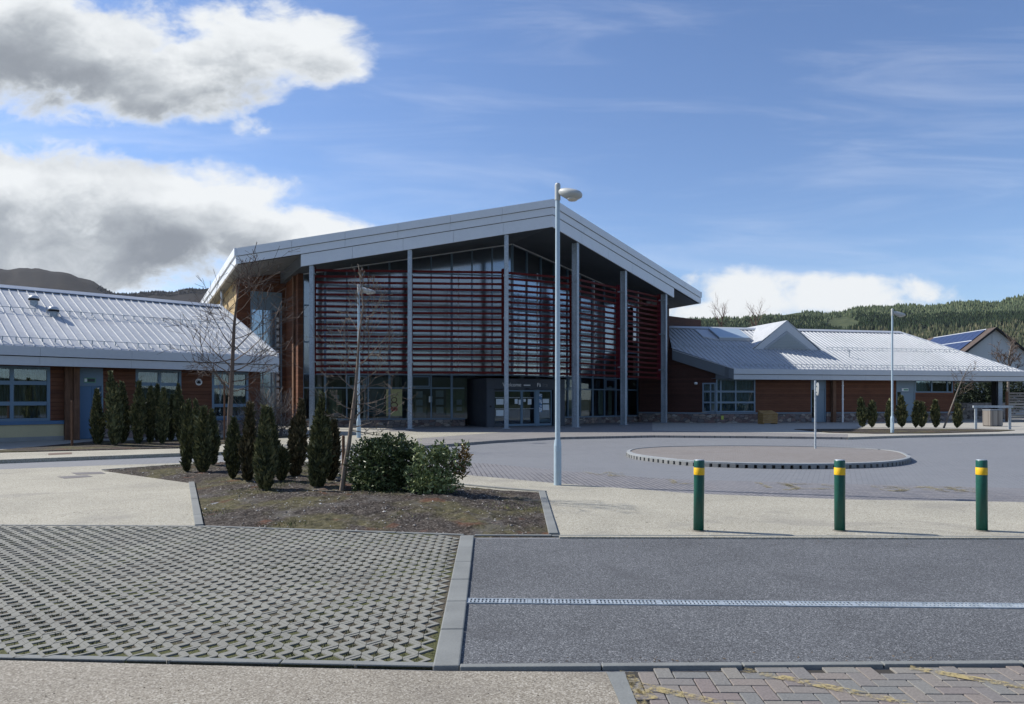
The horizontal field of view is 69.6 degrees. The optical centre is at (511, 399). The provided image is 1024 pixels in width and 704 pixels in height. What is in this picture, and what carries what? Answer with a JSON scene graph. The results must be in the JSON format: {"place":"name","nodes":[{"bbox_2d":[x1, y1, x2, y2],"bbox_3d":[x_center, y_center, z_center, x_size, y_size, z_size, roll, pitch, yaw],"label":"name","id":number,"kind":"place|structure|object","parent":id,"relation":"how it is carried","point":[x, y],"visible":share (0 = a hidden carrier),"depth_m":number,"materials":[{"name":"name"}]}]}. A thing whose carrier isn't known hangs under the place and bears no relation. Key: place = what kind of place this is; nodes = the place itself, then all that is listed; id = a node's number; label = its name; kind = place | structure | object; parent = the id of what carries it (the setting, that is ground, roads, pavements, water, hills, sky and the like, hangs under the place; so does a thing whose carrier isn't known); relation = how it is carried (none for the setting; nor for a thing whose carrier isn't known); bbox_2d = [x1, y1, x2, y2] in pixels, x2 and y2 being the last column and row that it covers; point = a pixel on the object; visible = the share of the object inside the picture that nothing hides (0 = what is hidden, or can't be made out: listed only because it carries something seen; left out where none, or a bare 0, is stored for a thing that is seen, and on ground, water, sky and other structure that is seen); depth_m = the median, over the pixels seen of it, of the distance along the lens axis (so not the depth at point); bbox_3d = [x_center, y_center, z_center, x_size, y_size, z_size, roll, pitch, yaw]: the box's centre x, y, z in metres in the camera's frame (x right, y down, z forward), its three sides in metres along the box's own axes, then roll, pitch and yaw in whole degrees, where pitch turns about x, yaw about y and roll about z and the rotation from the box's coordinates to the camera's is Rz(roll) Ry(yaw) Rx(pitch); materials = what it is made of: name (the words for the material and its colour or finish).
{"place":"outdoors","nodes":[
{"label":"outdoors","id":0,"kind":"place"},
{"bbox_2d":[0,466,194,527],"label":"pavement","id":1,"kind":"structure","parent":0,"point":[129,500],"depth_m":11.65,"materials":[{"name":"concrete"}]},
{"bbox_2d":[59,472,104,478],"bbox_3d":[-8.977,1.587,15.406,0.783,0.026,1.336,0,0,-14],"label":"inspection cover","id":2,"kind":"object","parent":1,"relation":"on","point":[80,474],"visible":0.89,"depth_m":15.29,"materials":[{"name":"metal"}]},
{"bbox_2d":[0,268,206,302],"bbox_3d":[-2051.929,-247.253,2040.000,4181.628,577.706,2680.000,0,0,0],"label":"moorland hill","id":3,"kind":"structure","parent":0,"point":[36,278],"depth_m":2511.37,"materials":[{"name":"plant"}]},
{"bbox_2d":[97,286,208,296],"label":"ridge trees","id":4,"kind":"object","parent":3,"relation":"on","point":[133,294],"visible":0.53,"depth_m":2569.98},
{"bbox_2d":[0,423,390,449],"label":"building path","id":5,"kind":"structure","parent":0,"point":[11,445],"depth_m":26.30,"materials":[{"name":"concrete"}]},
{"bbox_2d":[0,527,459,669],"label":"paver soil","id":6,"kind":"structure","parent":0,"point":[435,636],"depth_m":5.66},
{"bbox_2d":[0,524,463,669],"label":"bay edging","id":7,"kind":"object","parent":6,"relation":"on","point":[117,659],"visible":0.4,"depth_m":4.46,"materials":[{"name":"concrete"}]},
{"bbox_2d":[0,432,499,463],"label":"pavement","id":8,"kind":"structure","parent":0,"point":[18,457],"depth_m":20.58,"materials":[{"name":"concrete"}]},
{"bbox_2d":[0,436,286,452],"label":"bed","id":9,"kind":"object","parent":8,"relation":"on","point":[126,445],"visible":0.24,"depth_m":23.19,"materials":[{"name":"soil"}]},
{"bbox_2d":[88,387,105,444],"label":"columnar conifer","id":10,"kind":"object","parent":9,"relation":"on","point":[97,425],"visible":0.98,"depth_m":24.17,"materials":[{"name":"green plant"}]},
{"bbox_2d":[103,370,124,445],"bbox_3d":[-12.762,0.298,23.614,0.680,2.533,0.674,0,0,-38],"label":"columnar conifer","id":11,"kind":"object","parent":9,"relation":"on","point":[113,416],"visible":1,"depth_m":23.49,"materials":[{"name":"green plant"}]},
{"bbox_2d":[118,380,130,442],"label":"columnar conifer","id":12,"kind":"object","parent":9,"relation":"on","point":[126,429],"visible":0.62,"depth_m":24.90,"materials":[{"name":"green plant"}]},
{"bbox_2d":[126,379,147,443],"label":"columnar conifer","id":13,"kind":"object","parent":9,"relation":"on","point":[138,417],"visible":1,"depth_m":24.50,"materials":[{"name":"green plant"}]},
{"bbox_2d":[144,385,156,442],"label":"columnar conifer","id":14,"kind":"object","parent":9,"relation":"on","point":[150,425],"visible":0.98,"depth_m":24.88,"materials":[{"name":"green plant"}]},
{"bbox_2d":[154,383,160,440],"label":"columnar conifer","id":15,"kind":"object","parent":9,"relation":"on","point":[157,392],"visible":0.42,"depth_m":26.48,"materials":[{"name":"green plant"}]},
{"bbox_2d":[155,387,170,443],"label":"columnar conifer","id":16,"kind":"object","parent":9,"relation":"on","point":[162,419],"visible":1,"depth_m":24.51,"materials":[{"name":"green plant"}]},
{"bbox_2d":[168,393,175,440],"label":"columnar conifer","id":17,"kind":"object","parent":9,"relation":"on","point":[171,433],"visible":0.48,"depth_m":26.45,"materials":[{"name":"green plant"}]},
{"bbox_2d":[171,383,185,440],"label":"columnar conifer","id":18,"kind":"object","parent":9,"relation":"on","point":[178,407],"visible":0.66,"depth_m":25.97,"materials":[{"name":"green plant"}]},
{"bbox_2d":[223,383,224,439],"bbox_3d":[-10.537,0.465,27.000,0.065,2.230,0.065,0,0,-23],"label":"tree stake","id":19,"kind":"object","parent":9,"relation":"on","point":[223,412],"visible":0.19,"depth_m":26.97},
{"bbox_2d":[150,242,307,430],"bbox_3d":[-9.580,-2.032,24.921,5.111,7.225,5.213,0,0,-13],"label":"bare tree","id":20,"kind":"object","parent":8,"relation":"on","point":[230,382],"visible":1,"depth_m":24.90,"materials":[{"name":"brown plant"}]},
{"bbox_2d":[357,284,375,437],"bbox_3d":[-5.751,-1.490,29.039,0.734,6.080,0.270,0,0,-8],"label":"street lamp","id":21,"kind":"object","parent":8,"relation":"on","point":[365,290],"visible":0.73,"depth_m":28.96,"materials":[{"name":"metal"}]},
{"bbox_2d":[0,660,619,703],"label":"footpath","id":22,"kind":"structure","parent":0,"point":[122,683],"depth_m":4.08,"materials":[{"name":"concrete"}]},
{"bbox_2d":[0,416,1023,703],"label":"road","id":23,"kind":"structure","parent":0,"point":[942,460],"depth_m":19.05,"materials":[{"name":"asphalt"}]},
{"bbox_2d":[0,284,278,441],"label":"wing","id":24,"kind":"structure","parent":23,"relation":"on","point":[48,364],"depth_m":28.85,"materials":[{"name":"metal"}]},
{"bbox_2d":[0,366,49,420],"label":"window","id":25,"kind":"structure","parent":24,"relation":"in","point":[24,390],"depth_m":26.66,"materials":[{"name":"clear glass"}]},
{"bbox_2d":[80,368,102,438],"bbox_3d":[-16.032,0.147,27.968,0.120,2.695,0.911,0,0,45],"label":"door","id":26,"kind":"structure","parent":24,"relation":"in","point":[86,389],"depth_m":27.91,"materials":[{"name":"blue paint"}]},
{"bbox_2d":[136,369,180,401],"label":"window","id":27,"kind":"structure","parent":24,"relation":"in","point":[168,379],"depth_m":29.87,"materials":[{"name":"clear glass"}]},
{"bbox_2d":[212,371,247,417],"bbox_3d":[-12.253,-0.200,31.910,0.310,2.000,1.612,0,0,45],"label":"window","id":28,"kind":"structure","parent":24,"relation":"in","point":[217,395],"depth_m":31.93,"materials":[{"name":"clear glass"}]},
{"bbox_2d":[0,525,459,667],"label":"grid pavers","id":29,"kind":"object","parent":23,"relation":"on","point":[287,648],"visible":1,"depth_m":6.10,"materials":[{"name":"concrete"}]},
{"bbox_2d":[0,526,454,661],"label":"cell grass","id":30,"kind":"structure","parent":29,"relation":"on","point":[129,647],"depth_m":5.39,"materials":[{"name":"plant"}]},
{"bbox_2d":[232,385,307,435],"bbox_3d":[-10.063,0.432,30.526,3.200,2.317,3.179,0,0,-14],"label":"leafless shrub","id":31,"kind":"object","parent":23,"relation":"on","point":[277,414],"visible":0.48,"depth_m":30.28,"materials":[{"name":"plant"}]},
{"bbox_2d":[101,461,557,534],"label":"bed kerb","id":32,"kind":"structure","parent":23,"relation":"on","point":[548,515],"depth_m":10.93,"materials":[{"name":"concrete"}]},
{"bbox_2d":[107,462,558,537],"bbox_3d":[-4.340,1.533,13.869,10.215,0.189,10.800,0,0,0],"label":"planting bed","id":33,"kind":"object","parent":23,"relation":"on","point":[449,516],"visible":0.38,"depth_m":10.37,"materials":[{"name":"soil"}]},
{"bbox_2d":[178,397,195,472],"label":"columnar conifer","id":34,"kind":"object","parent":33,"relation":"on","point":[186,440],"visible":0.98,"depth_m":15.51,"materials":[{"name":"green plant"}]},
{"bbox_2d":[192,397,199,460],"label":"columnar conifer","id":35,"kind":"object","parent":33,"relation":"on","point":[195,410],"visible":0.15,"depth_m":17.55,"materials":[{"name":"green plant"}]},
{"bbox_2d":[191,405,214,471],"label":"columnar conifer","id":36,"kind":"object","parent":33,"relation":"on","point":[202,447],"visible":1,"depth_m":15.34,"materials":[{"name":"green plant"}]},
{"bbox_2d":[208,408,221,464],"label":"columnar conifer","id":37,"kind":"object","parent":33,"relation":"on","point":[216,437],"visible":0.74,"depth_m":16.57,"materials":[{"name":"green plant"}]},
{"bbox_2d":[221,415,241,478],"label":"columnar conifer","id":38,"kind":"object","parent":33,"relation":"on","point":[232,457],"visible":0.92,"depth_m":14.20,"materials":[{"name":"green plant"}]},
{"bbox_2d":[236,400,257,480],"bbox_3d":[-4.865,0.795,13.644,0.404,1.612,0.482,0,0,0],"label":"columnar conifer","id":39,"kind":"object","parent":33,"relation":"on","point":[247,440],"visible":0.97,"depth_m":13.55,"materials":[{"name":"green plant"}]},
{"bbox_2d":[252,403,278,490],"bbox_3d":[-4.089,0.825,12.273,0.501,1.553,0.496,0,0,0],"label":"columnar conifer","id":40,"kind":"object","parent":33,"relation":"on","point":[265,462],"visible":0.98,"depth_m":12.18,"materials":[{"name":"green plant"}]},
{"bbox_2d":[267,406,282,455],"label":"columnar conifer","id":41,"kind":"object","parent":33,"relation":"on","point":[274,431],"visible":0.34,"depth_m":14.36,"materials":[{"name":"green plant"}]},
{"bbox_2d":[275,444,291,480],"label":"columnar conifer","id":42,"kind":"object","parent":33,"relation":"on","point":[283,464],"visible":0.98,"depth_m":13.44,"materials":[{"name":"green plant"}]},
{"bbox_2d":[286,398,309,476],"bbox_3d":[-4.135,0.773,14.201,0.469,1.626,0.462,0,0,0],"label":"columnar conifer","id":43,"kind":"object","parent":33,"relation":"on","point":[296,442],"visible":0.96,"depth_m":14.11,"materials":[{"name":"green plant"}]},
{"bbox_2d":[304,390,334,487],"bbox_3d":[-3.298,0.709,12.547,0.544,1.778,0.455,0,0,-30],"label":"columnar conifer","id":44,"kind":"object","parent":33,"relation":"on","point":[318,447],"visible":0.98,"depth_m":12.47,"materials":[{"name":"green plant"}]},
{"bbox_2d":[111,463,544,533],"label":"pebbles","id":45,"kind":"object","parent":33,"relation":"on","point":[346,498],"visible":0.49,"depth_m":10.63,"materials":[{"name":"stone"}]},
{"bbox_2d":[327,418,342,480],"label":"columnar conifer","id":46,"kind":"object","parent":33,"relation":"on","point":[336,452],"visible":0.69,"depth_m":13.44,"materials":[{"name":"green plant"}]},
{"bbox_2d":[130,462,548,528],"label":"moss tufts","id":47,"kind":"object","parent":33,"relation":"on","point":[507,507],"visible":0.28,"depth_m":10.83,"materials":[{"name":"plant"}]},
{"bbox_2d":[306,264,417,490],"bbox_3d":[-2.398,-0.372,12.095,1.826,3.859,1.692,0,0,0],"label":"young tree","id":48,"kind":"object","parent":33,"relation":"on","point":[348,447],"visible":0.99,"depth_m":12.16,"materials":[{"name":"brown plant"}]},
{"bbox_2d":[338,431,421,491],"bbox_3d":[-2.092,1.059,12.197,1.522,1.095,1.138,0,0,0],"label":"evergreen bush","id":49,"kind":"object","parent":33,"relation":"on","point":[375,468],"visible":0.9,"depth_m":11.99,"materials":[{"name":"green plant"}]},
{"bbox_2d":[401,437,473,494],"bbox_3d":[-1.234,1.097,11.751,0.955,0.991,1.007,0,0,44],"label":"laurel shrub","id":50,"kind":"object","parent":33,"relation":"on","point":[431,479],"visible":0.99,"depth_m":11.66,"materials":[{"name":"green plant"}]},
{"bbox_2d":[201,199,701,428],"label":"entrance hall","id":51,"kind":"structure","parent":23,"relation":"on","point":[471,296],"depth_m":42.28,"materials":[{"name":"metal"}]},
{"bbox_2d":[386,389,401,415],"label":"poster","id":52,"kind":"object","parent":51,"relation":"attached to","point":[396,401],"visible":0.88,"depth_m":41.10,"materials":[{"name":"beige paper"}]},
{"bbox_2d":[433,535,473,670],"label":"bay kerb","id":53,"kind":"structure","parent":23,"relation":"on","point":[448,650],"depth_m":5.39,"materials":[{"name":"concrete"}]},
{"bbox_2d":[607,672,636,703],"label":"slab kerb","id":54,"kind":"structure","parent":23,"relation":"on","point":[621,687],"depth_m":4.04,"materials":[{"name":"concrete"}]},
{"bbox_2d":[460,660,1023,670],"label":"front edging","id":55,"kind":"object","parent":23,"relation":"on","point":[682,666],"visible":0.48,"depth_m":4.37,"materials":[{"name":"concrete"}]},
{"bbox_2d":[625,670,894,703],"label":"block bedding","id":56,"kind":"object","parent":23,"relation":"on","point":[636,675],"visible":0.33,"depth_m":4.31,"materials":[{"name":"grey stone"}]},
{"bbox_2d":[627,666,1023,703],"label":"block paving","id":57,"kind":"structure","parent":56,"relation":"on","point":[899,686],"depth_m":4.07,"materials":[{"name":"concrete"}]},
{"bbox_2d":[628,666,1023,703],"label":"yellow hatching","id":58,"kind":"object","parent":57,"relation":"on","point":[963,676],"visible":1,"depth_m":4.07,"materials":[{"name":"paint"}]},
{"bbox_2d":[626,446,910,468],"bbox_3d":[7.140,1.542,20.285,7.842,0.156,6.652,0,0,0],"label":"roundabout","id":59,"kind":"object","parent":23,"relation":"on","point":[784,457],"visible":0.94,"depth_m":19.20,"materials":[{"name":"concrete"}]},
{"bbox_2d":[814,381,818,448],"bbox_3d":[9.211,0.452,22.324,0.104,2.060,0.400,0,0,12],"label":"sign post","id":60,"kind":"object","parent":59,"relation":"on","point":[816,389],"visible":1,"depth_m":22.30,"materials":[{"name":"metal"}]},
{"bbox_2d":[954,383,979,402],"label":"evergreen shrub","id":61,"kind":"object","parent":23,"relation":"on","point":[962,397],"visible":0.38,"depth_m":63.40,"materials":[{"name":"green plant"}]},
{"bbox_2d":[962,382,988,402],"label":"evergreen shrub","id":62,"kind":"object","parent":23,"relation":"on","point":[980,389],"visible":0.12,"depth_m":65.48,"materials":[{"name":"green plant"}]},
{"bbox_2d":[976,382,1011,408],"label":"evergreen shrub","id":63,"kind":"object","parent":23,"relation":"on","point":[986,392],"visible":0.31,"depth_m":62.89,"materials":[{"name":"green plant"}]},
{"bbox_2d":[0,0,1023,318],"label":"sky","id":64,"kind":"structure","parent":0,"point":[796,156],"materials":[{"name":"blue"}]},
{"bbox_2d":[31,481,1021,702],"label":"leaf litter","id":65,"kind":"object","parent":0,"point":[567,657],"visible":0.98,"depth_m":4.53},
{"bbox_2d":[98,459,1023,539],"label":"pavement","id":66,"kind":"structure","parent":0,"point":[615,511],"depth_m":10.05,"materials":[{"name":"concrete"}]},
{"bbox_2d":[554,183,581,484],"bbox_3d":[1.025,-1.185,13.545,0.538,5.630,0.310,0,0,25],"label":"street lamp","id":67,"kind":"object","parent":66,"relation":"on","point":[570,194],"visible":0.95,"depth_m":13.59,"materials":[{"name":"metal"}]},
{"bbox_2d":[691,459,705,531],"bbox_3d":[2.253,1.176,8.883,0.170,0.908,0.170,1,0,-38],"label":"bollard","id":68,"kind":"object","parent":66,"relation":"on","point":[698,507],"visible":0.91,"depth_m":8.83,"materials":[{"name":"metal"}]},
{"bbox_2d":[475,534,1023,536],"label":"pavement edging","id":69,"kind":"object","parent":66,"relation":"on","point":[727,535],"visible":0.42,"depth_m":8.55,"materials":[{"name":"concrete"}]},
{"bbox_2d":[832,459,846,531],"bbox_3d":[3.950,1.176,8.884,0.170,0.908,0.170,0,0,-8],"label":"bollard","id":70,"kind":"object","parent":66,"relation":"on","point":[839,493],"visible":0.94,"depth_m":8.83,"materials":[{"name":"metal"}]},
{"bbox_2d":[974,459,989,531],"bbox_3d":[5.665,1.176,8.888,0.170,0.908,0.170,1,-1,-37],"label":"bollard","id":71,"kind":"object","parent":66,"relation":"on","point":[981,470],"visible":0.92,"depth_m":8.84,"materials":[{"name":"metal"}]},
{"bbox_2d":[385,422,847,447],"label":"forecourt","id":72,"kind":"structure","parent":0,"point":[583,431],"depth_m":32.71,"materials":[{"name":"concrete"}]},
{"bbox_2d":[419,461,1023,501],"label":"block paved band","id":73,"kind":"object","parent":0,"point":[852,491],"visible":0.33,"depth_m":13.38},
{"bbox_2d":[460,539,1023,669],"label":"asphalt","id":74,"kind":"structure","parent":0,"point":[965,571],"depth_m":5.88,"materials":[{"name":"asphalt"}]},
{"bbox_2d":[467,598,1023,608],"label":"drain channel","id":75,"kind":"object","parent":74,"relation":"on","point":[748,603],"visible":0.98,"depth_m":5.71,"materials":[{"name":"metal"}]},
{"bbox_2d":[652,419,1023,439],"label":"pavement","id":76,"kind":"structure","parent":0,"point":[1017,427],"depth_m":39.67,"materials":[{"name":"concrete"}]},
{"bbox_2d":[758,410,777,423],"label":"grit box","id":77,"kind":"object","parent":76,"relation":"on","point":[767,414],"visible":0.98,"depth_m":45.37,"materials":[{"name":"yellow plastic"}]},
{"bbox_2d":[638,305,1023,422],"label":"wing","id":78,"kind":"structure","parent":76,"relation":"on","point":[740,375],"depth_m":49.33,"materials":[{"name":"metal"}]},
{"bbox_2d":[702,383,715,411],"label":"window","id":79,"kind":"structure","parent":78,"relation":"in","point":[708,391],"depth_m":47.58,"materials":[{"name":"blue glass"}]},
{"bbox_2d":[714,379,754,411],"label":"window","id":80,"kind":"structure","parent":78,"relation":"in","point":[732,395],"depth_m":47.68,"materials":[{"name":"clear glass"}]},
{"bbox_2d":[811,380,825,421],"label":"door","id":81,"kind":"structure","parent":78,"relation":"in","point":[821,398],"depth_m":48.81,"materials":[{"name":"blue metal"}]},
{"bbox_2d":[896,380,914,420],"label":"door","id":82,"kind":"structure","parent":78,"relation":"in","point":[909,396],"depth_m":50.22,"materials":[{"name":"blue metal"}]},
{"bbox_2d":[915,381,952,392],"bbox_3d":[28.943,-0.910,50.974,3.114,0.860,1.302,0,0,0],"label":"window","id":83,"kind":"structure","parent":78,"relation":"in","point":[920,386],"depth_m":50.72,"materials":[{"name":"blue glass"}]},
{"bbox_2d":[856,396,868,427],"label":"columnar conifer","id":84,"kind":"object","parent":76,"relation":"on","point":[861,414],"visible":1,"depth_m":39.39,"materials":[{"name":"green plant"}]},
{"bbox_2d":[866,400,877,426],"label":"columnar conifer","id":85,"kind":"object","parent":76,"relation":"on","point":[872,416],"visible":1,"depth_m":39.33,"materials":[{"name":"green plant"}]},
{"bbox_2d":[884,398,894,427],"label":"columnar conifer","id":86,"kind":"object","parent":76,"relation":"on","point":[887,415],"visible":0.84,"depth_m":39.26,"materials":[{"name":"green plant"}]},
{"bbox_2d":[890,309,905,432],"bbox_3d":[17.245,-1.255,32.944,0.679,5.610,0.278,0,0,0],"label":"street lamp","id":87,"kind":"object","parent":76,"relation":"on","point":[897,313],"visible":0.98,"depth_m":32.87,"materials":[{"name":"metal"}]},
{"bbox_2d":[895,395,908,426],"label":"columnar conifer","id":88,"kind":"object","parent":76,"relation":"on","point":[901,414],"visible":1,"depth_m":39.15,"materials":[{"name":"green plant"}]},
{"bbox_2d":[795,429,1014,433],"bbox_3d":[19.325,1.525,34.910,10.264,0.100,5.091,0,0,0],"label":"bed","id":89,"kind":"object","parent":76,"relation":"on","point":[896,431],"visible":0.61,"depth_m":35.20,"materials":[{"name":"soil"}]},
{"bbox_2d":[910,400,920,427],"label":"columnar conifer","id":90,"kind":"object","parent":76,"relation":"on","point":[915,418],"visible":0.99,"depth_m":39.08,"materials":[{"name":"green plant"}]},
{"bbox_2d":[916,401,927,427],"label":"columnar conifer","id":91,"kind":"object","parent":76,"relation":"on","point":[923,418],"visible":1,"depth_m":38.97,"materials":[{"name":"green plant"}]},
{"bbox_2d":[930,399,940,426],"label":"columnar conifer","id":92,"kind":"object","parent":76,"relation":"on","point":[935,412],"visible":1,"depth_m":38.97,"materials":[{"name":"green plant"}]},
{"bbox_2d":[952,402,963,427],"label":"columnar conifer","id":93,"kind":"object","parent":76,"relation":"on","point":[957,416],"visible":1,"depth_m":38.82,"materials":[{"name":"green plant"}]},
{"bbox_2d":[943,361,978,427],"bbox_3d":[23.797,-0.284,38.825,1.991,3.601,1.023,0,0,0],"label":"leaning sapling","id":94,"kind":"object","parent":76,"relation":"on","point":[949,412],"visible":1,"depth_m":38.97,"materials":[{"name":"brown plant"}]},
{"bbox_2d":[951,403,1004,418],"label":"gabion wall","id":95,"kind":"structure","parent":76,"relation":"on","point":[968,411],"depth_m":56.00,"materials":[{"name":"stone"}]},
{"bbox_2d":[972,405,1012,428],"bbox_3d":[24.405,0.900,37.421,1.790,1.200,0.180,0,0,12],"label":"cycle rail","id":96,"kind":"object","parent":76,"relation":"on","point":[975,407],"visible":0.93,"depth_m":37.38,"materials":[{"name":"metal"}]},
{"bbox_2d":[982,409,1002,425],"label":"litter bin","id":97,"kind":"object","parent":76,"relation":"on","point":[992,417],"visible":0.99,"depth_m":41.23,"materials":[{"name":"beige"}]},
{"bbox_2d":[988,332,1023,405],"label":"bare tree","id":98,"kind":"object","parent":76,"relation":"on","point":[1013,346],"visible":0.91,"depth_m":61.95,"materials":[{"name":"brown plant"}]},
{"bbox_2d":[1005,392,1023,421],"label":"slatted fence","id":99,"kind":"object","parent":76,"relation":"on","point":[1006,409],"visible":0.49,"depth_m":50.07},
{"bbox_2d":[698,298,1023,346],"bbox_3d":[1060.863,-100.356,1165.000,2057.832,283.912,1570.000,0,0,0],"label":"wooded hill","id":100,"kind":"structure","parent":0,"point":[844,322],"depth_m":1386.25,"materials":[{"name":"plant"}]},
{"bbox_2d":[682,294,1023,327],"bbox_3d":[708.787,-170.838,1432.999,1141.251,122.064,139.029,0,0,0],"label":"distant forest","id":101,"kind":"object","parent":100,"relation":"on","point":[1014,303],"visible":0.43,"depth_m":1452.47,"materials":[{"name":"plant"}]},
{"bbox_2d":[701,310,1023,330],"bbox_3d":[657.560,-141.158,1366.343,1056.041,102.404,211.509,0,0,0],"label":"dark pine belt","id":102,"kind":"object","parent":100,"relation":"on","point":[965,318],"visible":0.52,"depth_m":1348.76,"materials":[{"name":"plant"}]},
{"bbox_2d":[799,317,1023,345],"bbox_3d":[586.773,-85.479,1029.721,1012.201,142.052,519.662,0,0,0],"label":"larch wood","id":103,"kind":"object","parent":100,"relation":"on","point":[931,330],"visible":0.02,"depth_m":1234.92,"materials":[{"name":"plant"}]},
{"label":"ground","id":104,"kind":"structure","parent":0,"visible":0},
{"bbox_2d":[927,327,1023,413],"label":"house","id":105,"kind":"structure","parent":104,"relation":"on","point":[977,342],"depth_m":78.34,"materials":[{"name":"grey tile"}]},
{"bbox_2d":[1003,381,1023,413],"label":"evergreen shrub","id":106,"kind":"object","parent":104,"relation":"on","point":[1014,384],"visible":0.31,"depth_m":69.29,"materials":[{"name":"green plant"}]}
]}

